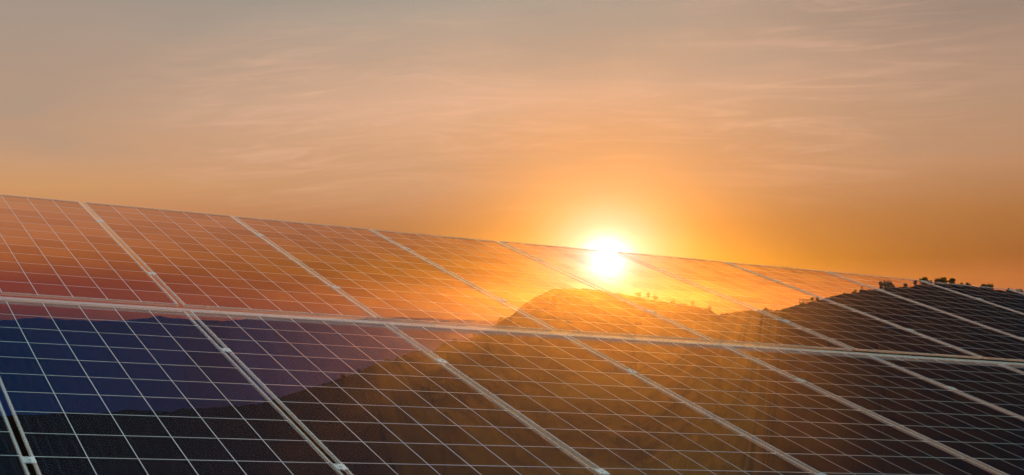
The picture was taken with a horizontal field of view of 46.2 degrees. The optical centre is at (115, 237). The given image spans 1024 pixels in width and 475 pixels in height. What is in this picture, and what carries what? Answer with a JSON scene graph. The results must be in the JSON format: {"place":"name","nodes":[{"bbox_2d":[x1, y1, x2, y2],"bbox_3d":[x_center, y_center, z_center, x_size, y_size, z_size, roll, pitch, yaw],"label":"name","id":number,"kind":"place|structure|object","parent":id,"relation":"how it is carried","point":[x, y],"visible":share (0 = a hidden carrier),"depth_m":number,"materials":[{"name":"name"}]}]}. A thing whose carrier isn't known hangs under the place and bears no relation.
{"place":"outdoors","nodes":[
{"label":"outdoors","id":0,"kind":"place"},
{"bbox_2d":[0,316,498,415],"bbox_3d":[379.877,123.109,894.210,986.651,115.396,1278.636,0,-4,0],"label":"mountains","id":1,"kind":"structure","parent":0,"point":[155,363],"depth_m":420.82,"materials":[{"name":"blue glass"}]},
{"bbox_2d":[395,349,428,358],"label":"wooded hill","id":2,"kind":"structure","parent":0,"point":[414,353],"depth_m":914.76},
{"bbox_2d":[0,284,1023,474],"bbox_3d":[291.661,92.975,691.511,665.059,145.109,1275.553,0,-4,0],"label":"hill","id":3,"kind":"structure","parent":0,"point":[921,380],"depth_m":386.34,"materials":[{"name":"black"}]},
{"bbox_2d":[879,281,883,288],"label":"tree","id":4,"kind":"object","parent":3,"relation":"on","point":[881,285],"visible":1,"depth_m":146.45,"materials":[{"name":"brown plant"}]},
{"bbox_2d":[882,280,892,289],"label":"tree","id":5,"kind":"object","parent":3,"relation":"on","point":[887,284],"visible":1,"depth_m":145.89,"materials":[{"name":"brown plant"}]},
{"bbox_2d":[918,277,929,286],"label":"tree","id":6,"kind":"object","parent":3,"relation":"on","point":[924,280],"visible":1,"depth_m":141.63,"materials":[{"name":"green plant"}]},
{"bbox_2d":[938,277,947,284],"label":"tree","id":7,"kind":"object","parent":3,"relation":"on","point":[943,280],"visible":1,"depth_m":138.48,"materials":[{"name":"green plant"}]},
{"bbox_2d":[948,278,955,284],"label":"tree","id":8,"kind":"object","parent":3,"relation":"on","point":[951,281],"visible":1,"depth_m":136.87,"materials":[{"name":"green plant"}]},
{"bbox_2d":[986,284,993,289],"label":"tree","id":9,"kind":"object","parent":3,"relation":"on","point":[989,286],"visible":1,"depth_m":129.25,"materials":[{"name":"green plant"}]},
{"bbox_2d":[1006,288,1013,294],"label":"shrub","id":10,"kind":"object","parent":3,"relation":"on","point":[1008,291],"visible":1,"depth_m":125.07,"materials":[{"name":"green plant"}]},
{"bbox_2d":[1015,289,1022,294],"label":"shrub","id":11,"kind":"object","parent":3,"relation":"on","point":[1018,291],"visible":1,"depth_m":123.14,"materials":[{"name":"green plant"}]},
{"bbox_2d":[0,0,1023,320],"label":"sky","id":12,"kind":"structure","parent":0,"point":[220,160],"materials":[{"name":"orange"}]}
]}

